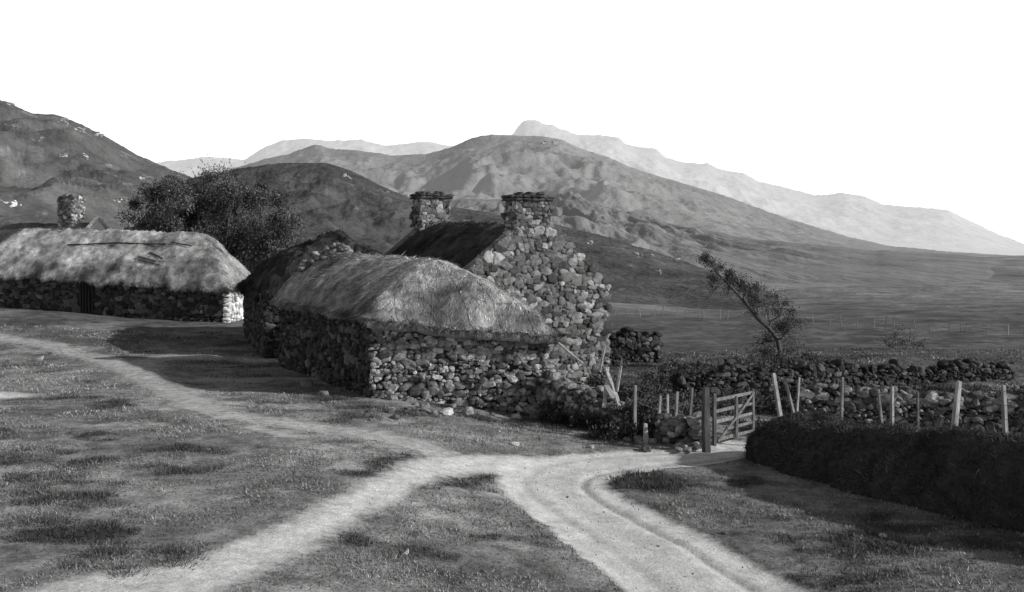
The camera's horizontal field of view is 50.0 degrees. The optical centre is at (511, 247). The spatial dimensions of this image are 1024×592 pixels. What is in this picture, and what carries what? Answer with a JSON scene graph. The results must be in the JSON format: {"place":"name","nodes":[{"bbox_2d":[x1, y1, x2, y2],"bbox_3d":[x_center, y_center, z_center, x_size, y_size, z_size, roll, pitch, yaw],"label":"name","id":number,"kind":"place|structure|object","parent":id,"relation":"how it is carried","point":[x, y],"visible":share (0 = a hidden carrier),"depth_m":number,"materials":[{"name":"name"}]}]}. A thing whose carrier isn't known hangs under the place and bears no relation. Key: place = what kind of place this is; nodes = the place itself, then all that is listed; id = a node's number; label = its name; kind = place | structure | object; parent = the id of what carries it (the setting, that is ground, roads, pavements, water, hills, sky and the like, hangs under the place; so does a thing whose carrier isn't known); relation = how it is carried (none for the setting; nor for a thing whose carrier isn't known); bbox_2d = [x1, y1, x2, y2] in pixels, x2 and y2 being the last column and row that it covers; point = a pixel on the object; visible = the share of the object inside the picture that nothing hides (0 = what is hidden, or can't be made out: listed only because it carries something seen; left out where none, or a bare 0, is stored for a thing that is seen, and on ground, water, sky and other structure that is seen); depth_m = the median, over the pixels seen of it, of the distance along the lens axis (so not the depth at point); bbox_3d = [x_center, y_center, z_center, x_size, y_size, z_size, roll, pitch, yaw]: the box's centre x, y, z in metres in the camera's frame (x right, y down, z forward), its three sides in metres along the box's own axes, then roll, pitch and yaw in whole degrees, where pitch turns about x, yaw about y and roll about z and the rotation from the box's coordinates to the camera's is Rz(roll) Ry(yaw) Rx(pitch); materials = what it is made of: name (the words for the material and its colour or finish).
{"place":"outdoors","nodes":[
{"label":"outdoors","id":0,"kind":"place"},
{"bbox_2d":[0,100,190,229],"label":"hillside","id":1,"kind":"structure","parent":0,"point":[37,178],"depth_m":277.31,"materials":[{"name":"grey plant"}]},
{"bbox_2d":[0,334,815,591],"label":"dirt road","id":2,"kind":"structure","parent":0,"point":[674,558],"depth_m":19.88,"materials":[{"name":"grey soil"}]},
{"bbox_2d":[34,356,1004,576],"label":"loose stones","id":3,"kind":"object","parent":2,"relation":"on","point":[677,447],"visible":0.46,"depth_m":29.32,"materials":[{"name":"grey stone"}]},
{"bbox_2d":[124,163,779,309],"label":"hill","id":4,"kind":"structure","parent":0,"point":[356,207],"depth_m":180.29,"materials":[{"name":"grey plant"}]},
{"bbox_2d":[0,255,1023,591],"bbox_3d":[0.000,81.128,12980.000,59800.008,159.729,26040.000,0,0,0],"label":"ground","id":5,"kind":"structure","parent":0,"point":[990,309],"depth_m":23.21,"materials":[{"name":"grey plant"}]},
{"bbox_2d":[0,193,109,241],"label":"whitewashed cottage","id":6,"kind":"structure","parent":5,"relation":"on","point":[71,211],"depth_m":70.72,"materials":[{"name":"stone"}]},
{"bbox_2d":[0,227,250,322],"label":"thatched longhouse","id":7,"kind":"structure","parent":5,"relation":"on","point":[184,276],"depth_m":55.78,"materials":[{"name":"stone"}]},
{"bbox_2d":[79,281,92,313],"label":"door","id":8,"kind":"structure","parent":7,"relation":"in","point":[79,281],"depth_m":55.58,"materials":[{"name":"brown wood"}]},
{"bbox_2d":[113,153,316,272],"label":"broadleaf tree","id":9,"kind":"object","parent":5,"relation":"on","point":[249,239],"visible":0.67,"depth_m":68.82,"materials":[{"name":"grey plant"}]},
{"bbox_2d":[228,229,381,358],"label":"thatched outbuilding","id":10,"kind":"structure","parent":5,"relation":"on","point":[258,287],"depth_m":43.76,"materials":[{"name":"stone"}]},
{"bbox_2d":[265,242,566,415],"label":"thatched barn","id":11,"kind":"structure","parent":5,"relation":"on","point":[424,329],"depth_m":32.22,"materials":[{"name":"stone"}]},
{"bbox_2d":[385,191,613,384],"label":"stone cottage","id":12,"kind":"structure","parent":5,"relation":"on","point":[526,253],"depth_m":38.60,"materials":[{"name":"grey stone"}]},
{"bbox_2d":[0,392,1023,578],"bbox_3d":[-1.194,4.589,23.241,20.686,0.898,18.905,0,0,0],"label":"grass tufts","id":13,"kind":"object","parent":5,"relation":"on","point":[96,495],"visible":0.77,"depth_m":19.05,"materials":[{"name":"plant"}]},
{"bbox_2d":[535,370,632,426],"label":"stones","id":14,"kind":"object","parent":5,"relation":"on","point":[552,387],"visible":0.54,"depth_m":30.95,"materials":[{"name":"grey stone"}]},
{"bbox_2d":[558,342,621,409],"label":"leaning boards","id":15,"kind":"object","parent":5,"relation":"on","point":[612,393],"visible":0.98,"depth_m":29.92,"materials":[{"name":"grey wood"}]},
{"bbox_2d":[527,371,656,441],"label":"nettles","id":16,"kind":"object","parent":5,"relation":"on","point":[619,426],"visible":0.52,"depth_m":29.44,"materials":[{"name":"black plant"}]},
{"bbox_2d":[608,326,663,364],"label":"stones","id":17,"kind":"object","parent":5,"relation":"on","point":[631,340],"visible":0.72,"depth_m":44.17,"materials":[{"name":"grey stone"}]},
{"bbox_2d":[643,423,648,443],"bbox_3d":[3.385,4.807,27.836,0.125,0.720,0.109,0,0,-19],"label":"stub post","id":18,"kind":"object","parent":5,"relation":"on","point":[645,434],"visible":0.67,"depth_m":27.79,"materials":[{"name":"grey wood"}]},
{"bbox_2d":[633,385,693,437],"bbox_3d":[4.021,4.343,28.749,2.152,1.642,0.375,0,0,-40],"label":"post and wire fence","id":19,"kind":"object","parent":5,"relation":"on","point":[635,401],"visible":0.6,"depth_m":28.41,"materials":[{"name":"grey wood"}]},
{"bbox_2d":[634,354,713,388],"bbox_3d":[6.101,4.383,38.357,3.777,1.569,2.364,0,0,-31],"label":"bush","id":20,"kind":"object","parent":5,"relation":"on","point":[661,377],"visible":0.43,"depth_m":37.97,"materials":[{"name":"grey plant"}]},
{"bbox_2d":[652,411,711,449],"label":"stones","id":21,"kind":"object","parent":5,"relation":"on","point":[670,426],"visible":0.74,"depth_m":27.59,"materials":[{"name":"grey stone"}]},
{"bbox_2d":[666,426,698,441],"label":"stone wall","id":22,"kind":"structure","parent":5,"relation":"on","point":[695,440],"depth_m":27.55,"materials":[{"name":"grey stone"}]},
{"bbox_2d":[609,374,791,434],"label":"weeds","id":23,"kind":"object","parent":5,"relation":"on","point":[653,387],"visible":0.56,"depth_m":33.09,"materials":[{"name":"grey plant"}]},
{"bbox_2d":[685,378,761,396],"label":"stone wall","id":24,"kind":"structure","parent":5,"relation":"on","point":[730,385],"depth_m":36.07,"materials":[{"name":"grey stone"}]},
{"bbox_2d":[701,373,799,452],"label":"five bar gate","id":25,"kind":"structure","parent":5,"relation":"on","point":[705,431],"depth_m":27.55,"materials":[{"name":"grey wood"}]},
{"bbox_2d":[695,246,811,367],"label":"windswept tree","id":26,"kind":"object","parent":5,"relation":"on","point":[782,324],"visible":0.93,"depth_m":41.94,"materials":[{"name":"grey plant"}]},
{"bbox_2d":[707,347,824,372],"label":"bush","id":27,"kind":"object","parent":5,"relation":"on","point":[748,366],"visible":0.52,"depth_m":40.40,"materials":[{"name":"grey plant"}]},
{"bbox_2d":[615,306,1008,334],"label":"moor fence","id":28,"kind":"object","parent":5,"relation":"on","point":[829,320],"visible":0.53,"depth_m":64.85,"materials":[{"name":"grey wood"}]},
{"bbox_2d":[670,357,1016,400],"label":"stones","id":29,"kind":"object","parent":5,"relation":"on","point":[954,371],"visible":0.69,"depth_m":37.56,"materials":[{"name":"grey stone"}]},
{"bbox_2d":[743,409,1023,533],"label":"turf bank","id":30,"kind":"structure","parent":5,"relation":"on","point":[974,474],"depth_m":21.39,"materials":[{"name":"black plant"}]},
{"bbox_2d":[762,378,1023,430],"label":"bracken","id":31,"kind":"object","parent":5,"relation":"on","point":[923,387],"visible":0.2,"depth_m":35.47,"materials":[{"name":"grey plant"}]},
{"bbox_2d":[878,324,931,350],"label":"bush","id":32,"kind":"object","parent":5,"relation":"on","point":[901,343],"visible":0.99,"depth_m":48.88,"materials":[{"name":"grey plant"}]},
{"bbox_2d":[795,383,1023,434],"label":"stones","id":33,"kind":"object","parent":5,"relation":"on","point":[819,394],"visible":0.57,"depth_m":29.75,"materials":[{"name":"grey stone"}]},
{"bbox_2d":[806,396,1019,431],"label":"stone wall","id":34,"kind":"structure","parent":5,"relation":"on","point":[823,404],"depth_m":29.87,"materials":[{"name":"grey stone"}]},
{"bbox_2d":[839,377,1023,433],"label":"post and wire fence","id":35,"kind":"object","parent":5,"relation":"on","point":[956,408],"visible":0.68,"depth_m":23.12,"materials":[{"name":"grey wood"}]},
{"bbox_2d":[0,0,1023,243],"label":"sky","id":36,"kind":"structure","parent":0,"point":[907,103],"materials":[{"name":"white"}]},
{"bbox_2d":[157,120,1023,254],"bbox_3d":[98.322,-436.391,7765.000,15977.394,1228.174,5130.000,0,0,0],"label":"mountain range","id":37,"kind":"structure","parent":0,"point":[858,217],"depth_m":8192.66,"materials":[{"name":"grey stone"}]},
{"bbox_2d":[220,134,1012,256],"bbox_3d":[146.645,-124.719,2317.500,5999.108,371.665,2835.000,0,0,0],"label":"mountain","id":38,"kind":"structure","parent":0,"point":[491,166],"depth_m":2405.02,"materials":[{"name":"grey stone"}]},
{"bbox_2d":[0,102,679,273],"bbox_3d":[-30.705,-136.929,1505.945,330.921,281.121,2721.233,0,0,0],"label":"rock outcrops","id":39,"kind":"object","parent":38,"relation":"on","point":[14,203],"visible":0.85,"depth_m":300.05,"materials":[{"name":"grey stone"}]},
{"bbox_2d":[449,191,1023,287],"bbox_3d":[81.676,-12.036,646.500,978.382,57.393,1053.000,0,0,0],"label":"moorland rise","id":40,"kind":"structure","parent":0,"point":[780,264],"depth_m":363.18,"materials":[{"name":"grey plant"}]}
]}

